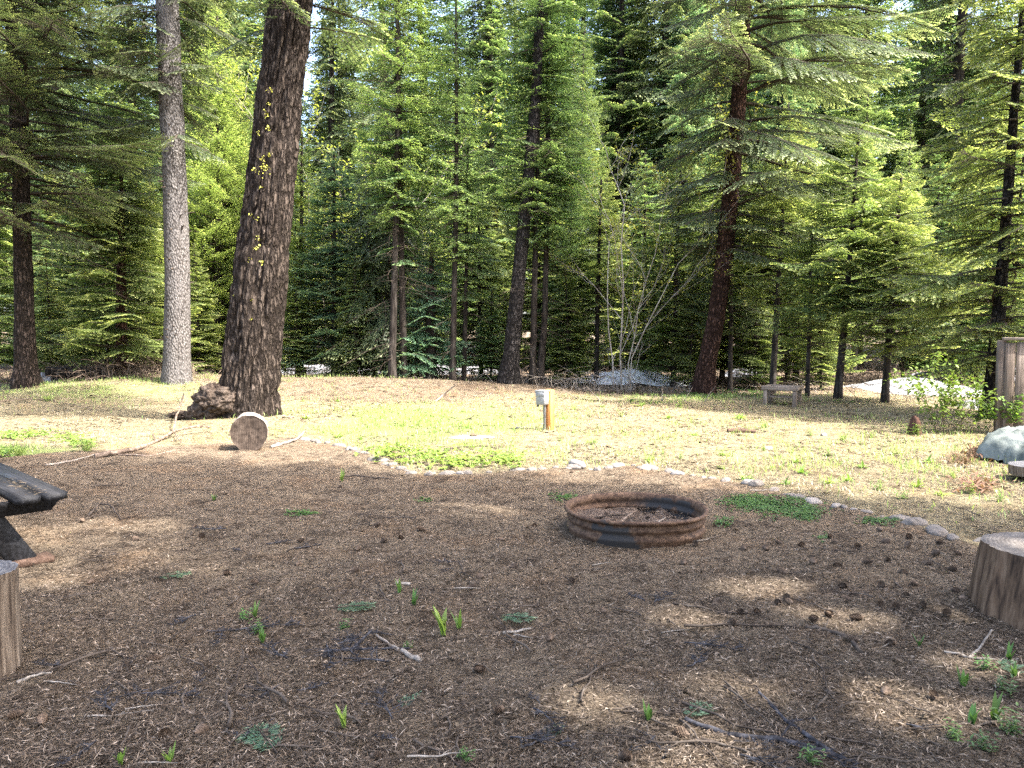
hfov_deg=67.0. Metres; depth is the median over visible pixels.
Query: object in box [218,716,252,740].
twig
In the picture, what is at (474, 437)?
flat stone
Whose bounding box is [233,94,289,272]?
slender larch tree
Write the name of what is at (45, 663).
twig
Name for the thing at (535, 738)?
twig
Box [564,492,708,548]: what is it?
fire ring
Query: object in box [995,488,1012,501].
weed clump
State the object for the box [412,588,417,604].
green seedling
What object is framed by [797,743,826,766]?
green seedling
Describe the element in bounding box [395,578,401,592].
green seedling
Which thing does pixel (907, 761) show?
twig
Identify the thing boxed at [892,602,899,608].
pinecone
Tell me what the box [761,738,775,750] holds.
twig
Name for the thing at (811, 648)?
twig
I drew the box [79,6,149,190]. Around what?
tall fir tree
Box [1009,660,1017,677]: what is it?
green seedling
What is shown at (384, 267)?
skirted fir tree
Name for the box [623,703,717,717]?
twig
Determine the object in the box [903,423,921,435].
yellow weed
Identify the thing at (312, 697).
twig
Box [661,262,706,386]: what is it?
young fir tree
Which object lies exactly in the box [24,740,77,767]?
twig
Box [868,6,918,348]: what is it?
tall fir tree
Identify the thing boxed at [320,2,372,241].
tall fir tree
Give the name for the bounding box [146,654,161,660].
pinecone
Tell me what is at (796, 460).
weed clump
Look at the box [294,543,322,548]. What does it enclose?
twig
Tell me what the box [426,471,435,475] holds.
border stone
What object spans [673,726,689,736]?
pinecone
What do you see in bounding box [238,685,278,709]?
twig
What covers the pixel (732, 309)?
young fir tree
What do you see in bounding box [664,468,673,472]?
border stone
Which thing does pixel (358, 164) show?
slender larch tree
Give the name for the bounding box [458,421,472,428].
weed clump
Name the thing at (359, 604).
fir sprig
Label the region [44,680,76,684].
twig
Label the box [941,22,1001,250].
blue green spruce tree
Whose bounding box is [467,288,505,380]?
young spruce tree
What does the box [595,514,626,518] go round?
stick
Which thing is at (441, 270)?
young fir tree
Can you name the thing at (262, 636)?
green seedling
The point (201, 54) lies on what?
tall fir tree
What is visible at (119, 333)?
layered fir tree
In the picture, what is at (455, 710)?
twig
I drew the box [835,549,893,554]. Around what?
twig
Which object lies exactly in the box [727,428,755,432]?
wood chunk
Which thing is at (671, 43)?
blue green spruce tree
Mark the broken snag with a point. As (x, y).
(915, 419)
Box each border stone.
[349,447,360,450]
[367,456,380,460]
[378,458,389,461]
[386,462,397,465]
[396,466,406,469]
[405,470,416,473]
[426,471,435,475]
[440,470,455,474]
[463,470,472,474]
[525,467,536,470]
[567,464,580,468]
[568,459,585,468]
[604,465,613,468]
[612,463,624,467]
[639,464,651,469]
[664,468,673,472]
[670,470,684,474]
[720,477,730,481]
[741,479,752,483]
[748,479,763,486]
[791,494,805,497]
[806,499,822,503]
[831,503,840,507]
[860,509,872,513]
[889,514,910,519]
[900,517,927,525]
[925,524,948,536]
[946,533,959,540]
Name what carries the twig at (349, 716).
on the ground at (198, 449)
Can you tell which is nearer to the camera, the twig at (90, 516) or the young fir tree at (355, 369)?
the twig at (90, 516)
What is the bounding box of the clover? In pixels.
[283,486,899,542]
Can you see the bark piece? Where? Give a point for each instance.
(405, 583)
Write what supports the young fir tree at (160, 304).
on the ground at (198, 449)
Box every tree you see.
[0,0,106,276]
[0,0,123,300]
[0,0,213,388]
[0,2,67,307]
[0,23,11,294]
[0,173,44,368]
[0,194,44,357]
[0,202,80,369]
[13,168,92,364]
[34,254,80,372]
[35,107,162,368]
[35,115,205,375]
[35,243,93,370]
[44,181,143,365]
[60,0,265,384]
[69,0,117,181]
[70,0,162,330]
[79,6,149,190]
[81,4,157,348]
[123,58,161,324]
[127,169,163,359]
[129,185,226,370]
[135,11,516,357]
[139,2,254,373]
[141,108,195,338]
[147,0,258,369]
[150,0,252,368]
[150,3,225,355]
[167,0,387,419]
[190,93,291,371]
[190,243,224,374]
[195,134,293,366]
[197,0,263,109]
[207,0,322,323]
[226,1,256,144]
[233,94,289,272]
[238,1,257,105]
[281,148,386,376]
[281,250,323,377]
[282,128,338,377]
[289,121,329,349]
[291,205,351,364]
[292,0,379,364]
[292,95,323,336]
[303,0,375,274]
[303,55,336,319]
[304,74,470,380]
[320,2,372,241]
[327,255,385,376]
[330,0,462,377]
[330,183,414,375]
[331,0,444,298]
[338,110,384,328]
[349,25,442,377]
[355,4,406,173]
[376,0,479,312]
[378,255,422,363]
[383,232,472,379]
[404,0,501,379]
[407,18,442,266]
[413,204,468,360]
[416,101,460,364]
[418,0,501,360]
[426,75,499,340]
[426,144,504,380]
[427,0,542,351]
[440,178,522,380]
[447,0,531,355]
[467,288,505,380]
[468,203,528,363]
[476,0,608,384]
[479,0,555,348]
[479,0,602,383]
[482,95,594,367]
[492,21,591,384]
[497,1,585,308]
[497,144,527,335]
[520,178,574,355]
[521,234,571,370]
[525,189,609,380]
[538,23,622,378]
[545,252,597,383]
[550,0,596,298]
[554,0,616,352]
[560,162,643,378]
[561,0,671,369]
[566,0,656,333]
[582,170,640,370]
[589,6,650,336]
[599,151,689,373]
[605,0,686,357]
[605,0,720,361]
[619,121,728,385]
[628,191,688,360]
[630,10,701,240]
[637,0,726,303]
[637,0,961,394]
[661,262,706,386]
[663,169,737,369]
[664,111,786,382]
[667,0,730,264]
[668,196,719,370]
[670,2,713,210]
[681,150,774,390]
[696,0,771,356]
[700,37,743,201]
[705,0,802,352]
[709,0,772,345]
[718,149,805,382]
[725,148,840,393]
[725,267,785,387]
[742,0,826,370]
[744,0,807,356]
[745,102,836,381]
[757,107,857,378]
[765,122,938,402]
[766,0,818,351]
[767,161,874,384]
[768,0,859,315]
[770,225,845,395]
[794,293,850,389]
[796,0,893,344]
[800,173,990,406]
[813,0,936,369]
[818,0,871,348]
[833,73,886,369]
[851,2,892,278]
[868,0,965,365]
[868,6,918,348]
[872,220,928,369]
[873,0,1023,418]
[876,118,933,377]
[879,0,1023,252]
[888,0,955,179]
[891,147,980,378]
[902,4,993,214]
[911,3,1004,255]
[917,170,989,369]
[937,127,1020,380]
[939,108,1023,374]
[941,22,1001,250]
[945,124,1023,376]
[971,3,1015,115]
[984,21,1023,196]
[993,5,1023,271]
[1007,81,1023,194]
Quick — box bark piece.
[395,581,409,584]
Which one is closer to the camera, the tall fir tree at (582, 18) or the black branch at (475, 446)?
the black branch at (475, 446)
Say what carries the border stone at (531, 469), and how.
on the ground at (198, 449)
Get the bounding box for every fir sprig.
[153,570,190,578]
[236,721,284,753]
[331,601,375,611]
[391,690,421,705]
[495,612,537,622]
[541,724,573,736]
[683,700,715,716]
[996,659,1023,672]
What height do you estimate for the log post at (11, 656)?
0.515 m
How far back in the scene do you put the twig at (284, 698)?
3.19 m
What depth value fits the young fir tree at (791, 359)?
23.80 m
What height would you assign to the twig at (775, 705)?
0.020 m
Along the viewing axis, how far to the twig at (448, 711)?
3.00 m
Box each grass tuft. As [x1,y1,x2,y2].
[10,444,25,455]
[73,439,93,451]
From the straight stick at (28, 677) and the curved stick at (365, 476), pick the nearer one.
the straight stick at (28, 677)
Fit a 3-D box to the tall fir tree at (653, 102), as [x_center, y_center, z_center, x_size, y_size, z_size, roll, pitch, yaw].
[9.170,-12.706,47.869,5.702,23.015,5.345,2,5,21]
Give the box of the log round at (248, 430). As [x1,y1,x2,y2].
[230,412,267,450]
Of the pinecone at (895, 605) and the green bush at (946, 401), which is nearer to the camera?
the pinecone at (895, 605)
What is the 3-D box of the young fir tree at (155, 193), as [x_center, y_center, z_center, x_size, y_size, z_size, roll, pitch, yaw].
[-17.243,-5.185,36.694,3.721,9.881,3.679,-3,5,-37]
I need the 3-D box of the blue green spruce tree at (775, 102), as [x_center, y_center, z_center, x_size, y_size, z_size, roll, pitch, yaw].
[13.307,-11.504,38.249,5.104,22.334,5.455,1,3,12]
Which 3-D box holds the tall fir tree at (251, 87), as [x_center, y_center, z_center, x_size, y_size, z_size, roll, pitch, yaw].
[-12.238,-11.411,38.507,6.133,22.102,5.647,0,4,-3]
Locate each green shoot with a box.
[113,747,126,765]
[161,741,175,761]
[335,704,346,727]
[340,468,344,480]
[432,605,446,635]
[450,609,461,628]
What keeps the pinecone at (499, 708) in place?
on the ground at (198, 449)
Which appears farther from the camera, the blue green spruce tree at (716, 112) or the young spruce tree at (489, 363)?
the blue green spruce tree at (716, 112)
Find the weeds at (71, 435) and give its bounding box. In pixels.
[0,369,212,456]
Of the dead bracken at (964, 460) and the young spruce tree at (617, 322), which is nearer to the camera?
the dead bracken at (964, 460)
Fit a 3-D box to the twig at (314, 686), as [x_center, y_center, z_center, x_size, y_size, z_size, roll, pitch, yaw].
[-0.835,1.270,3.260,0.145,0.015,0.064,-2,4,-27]
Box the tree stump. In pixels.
[967,532,1023,630]
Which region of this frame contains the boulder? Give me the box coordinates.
[975,426,1023,463]
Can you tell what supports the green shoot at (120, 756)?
on the ground at (198, 449)
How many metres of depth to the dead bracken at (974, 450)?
9.39 m
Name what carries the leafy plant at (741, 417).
on the ground at (198, 449)
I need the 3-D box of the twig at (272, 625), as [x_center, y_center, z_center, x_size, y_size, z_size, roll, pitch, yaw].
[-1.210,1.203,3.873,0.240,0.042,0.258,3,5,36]
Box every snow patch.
[40,372,59,382]
[282,364,381,374]
[437,366,494,374]
[565,369,686,385]
[725,369,756,376]
[843,377,981,396]
[900,367,984,380]
[950,399,977,408]
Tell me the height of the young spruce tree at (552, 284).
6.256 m
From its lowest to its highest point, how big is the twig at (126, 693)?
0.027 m
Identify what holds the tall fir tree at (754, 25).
on the ground at (198, 449)
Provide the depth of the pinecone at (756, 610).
4.12 m
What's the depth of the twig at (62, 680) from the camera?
3.31 m
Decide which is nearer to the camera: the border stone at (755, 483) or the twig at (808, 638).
the twig at (808, 638)
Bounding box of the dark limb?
[87,503,138,519]
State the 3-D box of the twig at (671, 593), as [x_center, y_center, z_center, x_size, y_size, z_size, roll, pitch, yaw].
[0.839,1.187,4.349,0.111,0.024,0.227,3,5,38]
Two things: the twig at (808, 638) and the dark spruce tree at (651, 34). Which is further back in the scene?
the dark spruce tree at (651, 34)
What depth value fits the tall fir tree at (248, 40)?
55.30 m
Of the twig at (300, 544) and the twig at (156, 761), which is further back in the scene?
the twig at (300, 544)
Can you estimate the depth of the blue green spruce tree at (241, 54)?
45.73 m
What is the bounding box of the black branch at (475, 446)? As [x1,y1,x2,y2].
[444,441,498,448]
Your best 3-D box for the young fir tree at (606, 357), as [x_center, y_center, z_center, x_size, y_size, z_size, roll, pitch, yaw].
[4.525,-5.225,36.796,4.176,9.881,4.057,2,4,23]
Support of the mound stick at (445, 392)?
on the ground at (198, 449)
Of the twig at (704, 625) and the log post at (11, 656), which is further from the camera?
the twig at (704, 625)
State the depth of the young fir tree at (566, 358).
21.82 m
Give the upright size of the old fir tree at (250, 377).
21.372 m
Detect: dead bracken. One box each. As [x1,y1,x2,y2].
[932,446,990,464]
[941,469,1014,494]
[958,442,990,461]
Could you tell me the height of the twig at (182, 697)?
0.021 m
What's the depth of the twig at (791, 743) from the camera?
2.75 m
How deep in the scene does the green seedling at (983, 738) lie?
2.73 m
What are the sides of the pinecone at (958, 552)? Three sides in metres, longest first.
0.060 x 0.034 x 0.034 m
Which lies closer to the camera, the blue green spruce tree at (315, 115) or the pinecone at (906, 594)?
the pinecone at (906, 594)
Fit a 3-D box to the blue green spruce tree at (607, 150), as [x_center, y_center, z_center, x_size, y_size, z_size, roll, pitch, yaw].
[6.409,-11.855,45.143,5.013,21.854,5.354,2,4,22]
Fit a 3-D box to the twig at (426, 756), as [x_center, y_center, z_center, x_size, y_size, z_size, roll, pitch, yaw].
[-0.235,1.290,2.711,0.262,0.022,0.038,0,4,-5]
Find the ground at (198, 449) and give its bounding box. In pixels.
[0,323,1023,767]
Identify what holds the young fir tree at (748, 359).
on the ground at (198, 449)
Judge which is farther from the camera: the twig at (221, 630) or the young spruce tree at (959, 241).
the young spruce tree at (959, 241)
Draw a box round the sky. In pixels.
[2,0,1017,322]
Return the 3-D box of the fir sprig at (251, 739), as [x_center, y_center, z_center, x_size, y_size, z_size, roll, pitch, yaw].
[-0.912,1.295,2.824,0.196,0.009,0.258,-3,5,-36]
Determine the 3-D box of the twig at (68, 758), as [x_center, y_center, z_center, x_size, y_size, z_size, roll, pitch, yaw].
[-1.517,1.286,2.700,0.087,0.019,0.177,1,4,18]
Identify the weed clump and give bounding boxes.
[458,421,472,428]
[585,437,596,444]
[641,451,654,462]
[778,476,794,484]
[790,456,803,463]
[794,465,811,475]
[822,476,839,483]
[836,428,849,439]
[893,488,908,498]
[909,478,925,486]
[923,453,937,462]
[934,486,952,495]
[962,480,975,493]
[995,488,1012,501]
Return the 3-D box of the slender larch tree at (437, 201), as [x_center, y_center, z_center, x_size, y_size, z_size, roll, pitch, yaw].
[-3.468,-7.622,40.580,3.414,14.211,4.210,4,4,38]
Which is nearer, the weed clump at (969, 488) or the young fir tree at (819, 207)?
the weed clump at (969, 488)
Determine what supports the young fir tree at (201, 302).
on the ground at (198, 449)
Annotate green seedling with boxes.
[238,607,251,619]
[246,618,263,634]
[252,601,259,617]
[258,627,265,642]
[338,618,348,628]
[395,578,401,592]
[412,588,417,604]
[455,746,475,762]
[643,700,654,720]
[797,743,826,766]
[912,633,923,646]
[943,717,963,741]
[956,664,973,686]
[967,729,1000,751]
[968,702,982,724]
[974,653,997,669]
[990,691,1005,719]
[990,702,1023,736]
[993,673,1018,696]
[1006,642,1016,660]
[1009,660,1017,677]
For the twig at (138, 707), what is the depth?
3.06 m
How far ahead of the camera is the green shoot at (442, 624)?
3.83 m
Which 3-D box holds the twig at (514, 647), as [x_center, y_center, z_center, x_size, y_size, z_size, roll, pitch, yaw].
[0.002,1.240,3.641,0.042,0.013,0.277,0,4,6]
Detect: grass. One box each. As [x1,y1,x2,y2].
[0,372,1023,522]
[0,373,1023,497]
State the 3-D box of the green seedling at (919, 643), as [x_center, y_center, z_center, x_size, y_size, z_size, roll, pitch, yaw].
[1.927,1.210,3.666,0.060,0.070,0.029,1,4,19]
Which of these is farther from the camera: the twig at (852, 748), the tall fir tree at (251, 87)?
the tall fir tree at (251, 87)
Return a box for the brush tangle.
[467,357,650,392]
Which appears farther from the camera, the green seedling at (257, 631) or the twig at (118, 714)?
the green seedling at (257, 631)
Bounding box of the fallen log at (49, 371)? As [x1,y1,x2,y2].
[45,366,148,377]
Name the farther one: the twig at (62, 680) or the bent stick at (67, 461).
the bent stick at (67, 461)
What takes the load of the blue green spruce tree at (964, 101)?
on the ground at (198, 449)
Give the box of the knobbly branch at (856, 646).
[805,618,862,653]
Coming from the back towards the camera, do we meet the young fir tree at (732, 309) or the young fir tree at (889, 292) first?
the young fir tree at (732, 309)
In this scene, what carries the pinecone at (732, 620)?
on the ground at (198, 449)
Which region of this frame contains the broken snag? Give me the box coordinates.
[907,415,921,434]
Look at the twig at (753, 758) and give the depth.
2.66 m
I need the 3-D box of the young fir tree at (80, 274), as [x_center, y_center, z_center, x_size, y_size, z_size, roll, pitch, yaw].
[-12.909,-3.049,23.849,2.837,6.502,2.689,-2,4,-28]
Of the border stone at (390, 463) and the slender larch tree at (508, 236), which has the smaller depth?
the border stone at (390, 463)
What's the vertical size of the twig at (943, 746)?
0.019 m
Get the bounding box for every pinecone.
[7,709,23,719]
[36,713,47,724]
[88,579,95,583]
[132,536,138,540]
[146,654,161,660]
[158,728,171,738]
[194,723,208,735]
[198,532,204,537]
[223,569,230,575]
[349,567,358,571]
[370,750,381,759]
[417,526,425,530]
[467,583,476,589]
[472,664,485,673]
[476,573,483,578]
[494,704,504,712]
[545,633,553,641]
[568,577,574,582]
[599,607,606,612]
[618,748,632,760]
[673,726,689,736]
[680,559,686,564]
[692,540,697,546]
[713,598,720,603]
[727,617,736,625]
[736,608,743,614]
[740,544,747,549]
[753,608,761,613]
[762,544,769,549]
[774,599,781,605]
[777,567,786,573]
[782,593,789,599]
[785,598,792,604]
[808,614,818,621]
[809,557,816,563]
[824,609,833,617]
[837,582,847,588]
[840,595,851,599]
[843,634,858,641]
[849,613,863,620]
[854,543,860,548]
[861,558,872,563]
[877,600,884,606]
[878,581,884,587]
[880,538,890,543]
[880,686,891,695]
[885,639,896,644]
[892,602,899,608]
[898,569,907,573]
[901,592,909,597]
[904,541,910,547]
[906,533,912,538]
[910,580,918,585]
[919,601,926,607]
[921,560,931,564]
[928,690,938,698]
[930,549,940,555]
[935,539,943,544]
[942,608,951,615]
[947,565,956,571]
[950,587,959,592]
[954,550,962,555]
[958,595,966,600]
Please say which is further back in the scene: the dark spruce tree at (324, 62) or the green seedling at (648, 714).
the dark spruce tree at (324, 62)
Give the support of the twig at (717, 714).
on the ground at (198, 449)
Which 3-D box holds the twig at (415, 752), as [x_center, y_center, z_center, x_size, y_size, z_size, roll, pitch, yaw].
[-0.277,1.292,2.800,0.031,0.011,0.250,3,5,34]
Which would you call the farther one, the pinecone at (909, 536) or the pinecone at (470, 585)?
the pinecone at (909, 536)
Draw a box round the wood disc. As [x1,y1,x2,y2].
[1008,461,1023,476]
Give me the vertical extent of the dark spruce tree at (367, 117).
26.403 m
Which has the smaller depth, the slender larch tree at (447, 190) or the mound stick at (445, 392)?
the mound stick at (445, 392)
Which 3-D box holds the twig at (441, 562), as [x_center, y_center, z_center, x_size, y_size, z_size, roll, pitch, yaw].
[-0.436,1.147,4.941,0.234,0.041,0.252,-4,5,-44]
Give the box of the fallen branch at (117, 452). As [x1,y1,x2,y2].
[94,392,209,457]
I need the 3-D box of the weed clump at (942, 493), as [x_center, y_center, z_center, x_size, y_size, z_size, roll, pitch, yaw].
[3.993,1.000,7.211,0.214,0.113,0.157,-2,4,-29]
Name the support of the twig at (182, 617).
on the ground at (198, 449)
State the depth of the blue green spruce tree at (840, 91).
55.79 m
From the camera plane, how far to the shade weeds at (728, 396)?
17.63 m
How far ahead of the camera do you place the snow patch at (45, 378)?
20.33 m
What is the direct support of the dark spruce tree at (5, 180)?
on the ground at (198, 449)
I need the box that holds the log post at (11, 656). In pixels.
[0,560,22,677]
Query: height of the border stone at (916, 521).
0.112 m
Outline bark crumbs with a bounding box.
[0,374,1023,498]
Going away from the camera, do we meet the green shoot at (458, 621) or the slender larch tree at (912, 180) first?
the green shoot at (458, 621)
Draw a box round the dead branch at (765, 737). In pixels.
[684,691,846,761]
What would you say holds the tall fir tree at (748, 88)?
on the ground at (198, 449)
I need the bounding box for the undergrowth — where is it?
[0,358,983,387]
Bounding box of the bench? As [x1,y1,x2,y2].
[761,384,803,406]
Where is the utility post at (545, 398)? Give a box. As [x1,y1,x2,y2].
[535,389,553,429]
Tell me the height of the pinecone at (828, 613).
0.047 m
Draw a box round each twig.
[0,398,90,408]
[0,649,108,679]
[20,592,97,599]
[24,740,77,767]
[31,658,60,665]
[43,679,74,683]
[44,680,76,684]
[53,740,95,766]
[55,613,113,620]
[76,510,101,522]
[77,557,106,562]
[87,684,120,710]
[87,710,152,716]
[94,725,135,767]
[97,682,151,700]
[103,664,125,685]
[110,646,132,674]
[116,682,150,711]
[125,704,160,709]
[138,680,201,701]
[138,761,177,763]
[139,641,180,650]
[166,614,195,625]
[175,653,204,669]
[180,687,200,717]
[193,670,204,682]
[194,525,225,529]
[205,652,243,726]
[206,626,235,631]
[209,632,225,645]
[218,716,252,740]
[226,712,275,725]
[227,577,267,605]
[229,707,274,744]
[235,615,301,633]
[237,573,287,586]
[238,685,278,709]
[238,713,278,737]
[241,648,288,703]
[241,695,316,722]
[259,638,289,658]
[266,539,292,543]
[276,740,355,755]
[286,536,318,551]
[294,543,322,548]
[297,681,329,690]
[297,699,362,724]
[302,644,351,671]
[317,642,388,665]
[320,729,379,742]
[327,642,354,662]
[330,635,365,654]
[334,628,381,645]
[352,584,393,601]
[353,512,416,518]
[356,572,374,593]
[360,686,414,718]
[361,643,387,645]
[374,732,399,739]
[377,636,403,653]
[389,543,411,571]
[407,749,481,757]
[412,726,453,754]
[412,738,469,767]
[427,558,462,571]
[436,686,455,731]
[439,699,474,719]
[449,685,521,696]
[453,561,479,584]
[456,599,538,609]
[456,736,472,767]
[475,664,534,685]
[491,610,531,652]
[501,596,536,599]
[509,660,557,664]
[510,726,578,749]
[511,636,518,659]
[524,726,560,745]
[526,691,539,703]
[533,618,556,636]
[533,707,567,730]
[572,642,660,683]
[577,662,597,690]
[580,663,600,700]
[586,730,715,749]
[601,604,641,615]
[613,699,686,709]
[617,702,667,725]
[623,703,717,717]
[626,592,644,600]
[626,729,659,750]
[644,593,692,602]
[654,589,674,602]
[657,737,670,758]
[673,602,765,615]
[679,718,724,767]
[681,701,817,745]
[684,617,818,627]
[685,634,748,650]
[687,651,708,666]
[701,737,822,767]
[703,638,722,659]
[716,663,778,708]
[723,685,781,732]
[724,680,780,722]
[733,738,779,767]
[740,753,795,767]
[759,591,835,611]
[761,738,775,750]
[780,739,836,755]
[784,637,845,664]
[789,570,809,573]
[796,756,921,766]
[799,746,859,767]
[800,632,812,645]
[806,740,885,756]
[811,547,857,552]
[811,655,832,693]
[815,680,851,706]
[817,697,864,711]
[827,735,910,754]
[828,587,874,597]
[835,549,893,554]
[842,753,862,767]
[843,685,929,711]
[893,720,1006,733]
[906,723,940,729]
[918,746,944,766]
[924,738,990,767]
[925,558,946,570]
[939,502,980,515]
[1005,635,1019,659]
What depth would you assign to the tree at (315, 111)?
25.43 m
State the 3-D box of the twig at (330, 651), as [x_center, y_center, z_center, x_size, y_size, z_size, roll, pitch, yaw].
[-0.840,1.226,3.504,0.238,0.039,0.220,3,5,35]
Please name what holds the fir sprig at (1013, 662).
on the ground at (198, 449)
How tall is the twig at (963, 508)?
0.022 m
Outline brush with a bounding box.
[397,367,980,405]
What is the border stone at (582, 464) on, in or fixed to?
on the ground at (198, 449)
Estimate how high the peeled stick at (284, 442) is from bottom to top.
0.102 m
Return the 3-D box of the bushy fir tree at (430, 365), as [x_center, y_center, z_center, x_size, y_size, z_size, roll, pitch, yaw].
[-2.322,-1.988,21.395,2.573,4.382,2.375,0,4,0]
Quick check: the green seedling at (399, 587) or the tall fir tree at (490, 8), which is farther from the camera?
the tall fir tree at (490, 8)
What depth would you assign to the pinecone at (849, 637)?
3.70 m
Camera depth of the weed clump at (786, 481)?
7.62 m
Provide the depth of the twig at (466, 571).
4.74 m
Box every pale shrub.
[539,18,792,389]
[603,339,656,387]
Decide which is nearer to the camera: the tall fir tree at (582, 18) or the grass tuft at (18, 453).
the grass tuft at (18, 453)
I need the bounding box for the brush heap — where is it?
[5,352,210,385]
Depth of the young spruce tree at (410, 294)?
36.42 m
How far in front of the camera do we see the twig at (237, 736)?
2.86 m
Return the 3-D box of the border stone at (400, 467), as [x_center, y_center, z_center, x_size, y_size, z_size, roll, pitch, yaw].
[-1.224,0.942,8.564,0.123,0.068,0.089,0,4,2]
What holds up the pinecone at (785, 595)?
on the ground at (198, 449)
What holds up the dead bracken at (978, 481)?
on the ground at (198, 449)
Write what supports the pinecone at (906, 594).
on the ground at (198, 449)
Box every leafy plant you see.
[732,413,746,418]
[739,470,753,479]
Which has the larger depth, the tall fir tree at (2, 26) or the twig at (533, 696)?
the tall fir tree at (2, 26)
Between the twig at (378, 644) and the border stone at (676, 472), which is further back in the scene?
the border stone at (676, 472)
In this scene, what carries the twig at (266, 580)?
on the ground at (198, 449)
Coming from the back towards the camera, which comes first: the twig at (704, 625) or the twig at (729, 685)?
the twig at (704, 625)
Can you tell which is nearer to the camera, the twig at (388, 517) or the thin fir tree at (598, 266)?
the twig at (388, 517)
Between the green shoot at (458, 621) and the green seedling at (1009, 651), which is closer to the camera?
the green seedling at (1009, 651)
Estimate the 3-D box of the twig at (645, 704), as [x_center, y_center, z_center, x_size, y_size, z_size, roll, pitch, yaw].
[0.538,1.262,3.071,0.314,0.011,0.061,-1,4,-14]
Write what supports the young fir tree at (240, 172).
on the ground at (198, 449)
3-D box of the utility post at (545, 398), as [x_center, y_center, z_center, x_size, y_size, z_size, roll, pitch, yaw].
[0.488,0.444,11.715,0.208,0.722,0.258,3,5,36]
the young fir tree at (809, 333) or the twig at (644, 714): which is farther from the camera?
the young fir tree at (809, 333)
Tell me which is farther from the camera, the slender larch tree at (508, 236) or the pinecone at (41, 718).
the slender larch tree at (508, 236)
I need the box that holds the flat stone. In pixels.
[449,435,494,439]
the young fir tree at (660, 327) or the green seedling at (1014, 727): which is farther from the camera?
the young fir tree at (660, 327)
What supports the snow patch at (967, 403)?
on the ground at (198, 449)
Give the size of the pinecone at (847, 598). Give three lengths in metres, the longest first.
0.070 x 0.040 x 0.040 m
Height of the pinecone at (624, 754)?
0.047 m
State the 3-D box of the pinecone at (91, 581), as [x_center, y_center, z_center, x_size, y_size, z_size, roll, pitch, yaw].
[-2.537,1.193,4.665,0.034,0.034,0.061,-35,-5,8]
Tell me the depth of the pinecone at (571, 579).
4.62 m
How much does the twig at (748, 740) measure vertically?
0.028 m
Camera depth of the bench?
16.13 m
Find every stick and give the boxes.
[16,672,51,682]
[45,454,93,465]
[269,431,304,447]
[301,631,409,657]
[344,474,393,478]
[375,633,422,661]
[435,384,455,401]
[503,628,531,633]
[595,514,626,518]
[621,509,637,520]
[944,629,1018,659]
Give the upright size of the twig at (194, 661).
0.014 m
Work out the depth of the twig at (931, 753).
2.69 m
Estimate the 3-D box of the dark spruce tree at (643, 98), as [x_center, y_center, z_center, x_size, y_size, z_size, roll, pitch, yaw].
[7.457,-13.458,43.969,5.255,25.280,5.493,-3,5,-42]
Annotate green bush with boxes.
[883,344,997,433]
[968,382,1023,432]
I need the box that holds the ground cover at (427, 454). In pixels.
[354,439,536,469]
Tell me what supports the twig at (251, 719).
on the ground at (198, 449)
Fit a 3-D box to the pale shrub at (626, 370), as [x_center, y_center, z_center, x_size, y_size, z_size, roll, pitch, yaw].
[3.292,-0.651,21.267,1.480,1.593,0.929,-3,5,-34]
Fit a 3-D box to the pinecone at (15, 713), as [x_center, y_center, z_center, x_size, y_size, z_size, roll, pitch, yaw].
[-1.933,1.285,3.005,0.051,0.042,0.043,0,4,2]
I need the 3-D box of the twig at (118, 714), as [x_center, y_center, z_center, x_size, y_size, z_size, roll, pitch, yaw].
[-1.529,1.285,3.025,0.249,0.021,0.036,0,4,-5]
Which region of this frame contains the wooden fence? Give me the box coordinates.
[993,337,1023,431]
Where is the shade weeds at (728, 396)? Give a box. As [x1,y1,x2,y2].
[619,386,881,404]
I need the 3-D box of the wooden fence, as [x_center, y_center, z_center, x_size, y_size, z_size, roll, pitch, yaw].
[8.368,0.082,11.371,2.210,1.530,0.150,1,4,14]
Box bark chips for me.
[0,462,1023,767]
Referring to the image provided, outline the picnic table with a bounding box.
[0,463,67,567]
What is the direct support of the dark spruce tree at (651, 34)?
on the ground at (198, 449)
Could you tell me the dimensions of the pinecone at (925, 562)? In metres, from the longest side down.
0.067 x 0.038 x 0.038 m
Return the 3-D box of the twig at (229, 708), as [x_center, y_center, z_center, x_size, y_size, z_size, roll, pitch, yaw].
[-1.196,1.255,3.197,0.131,0.023,0.674,-1,4,-14]
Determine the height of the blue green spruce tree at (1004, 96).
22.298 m
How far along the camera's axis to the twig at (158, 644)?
3.68 m
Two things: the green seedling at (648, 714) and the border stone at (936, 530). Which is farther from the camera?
the border stone at (936, 530)
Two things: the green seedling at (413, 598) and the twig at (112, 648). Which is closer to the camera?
the twig at (112, 648)

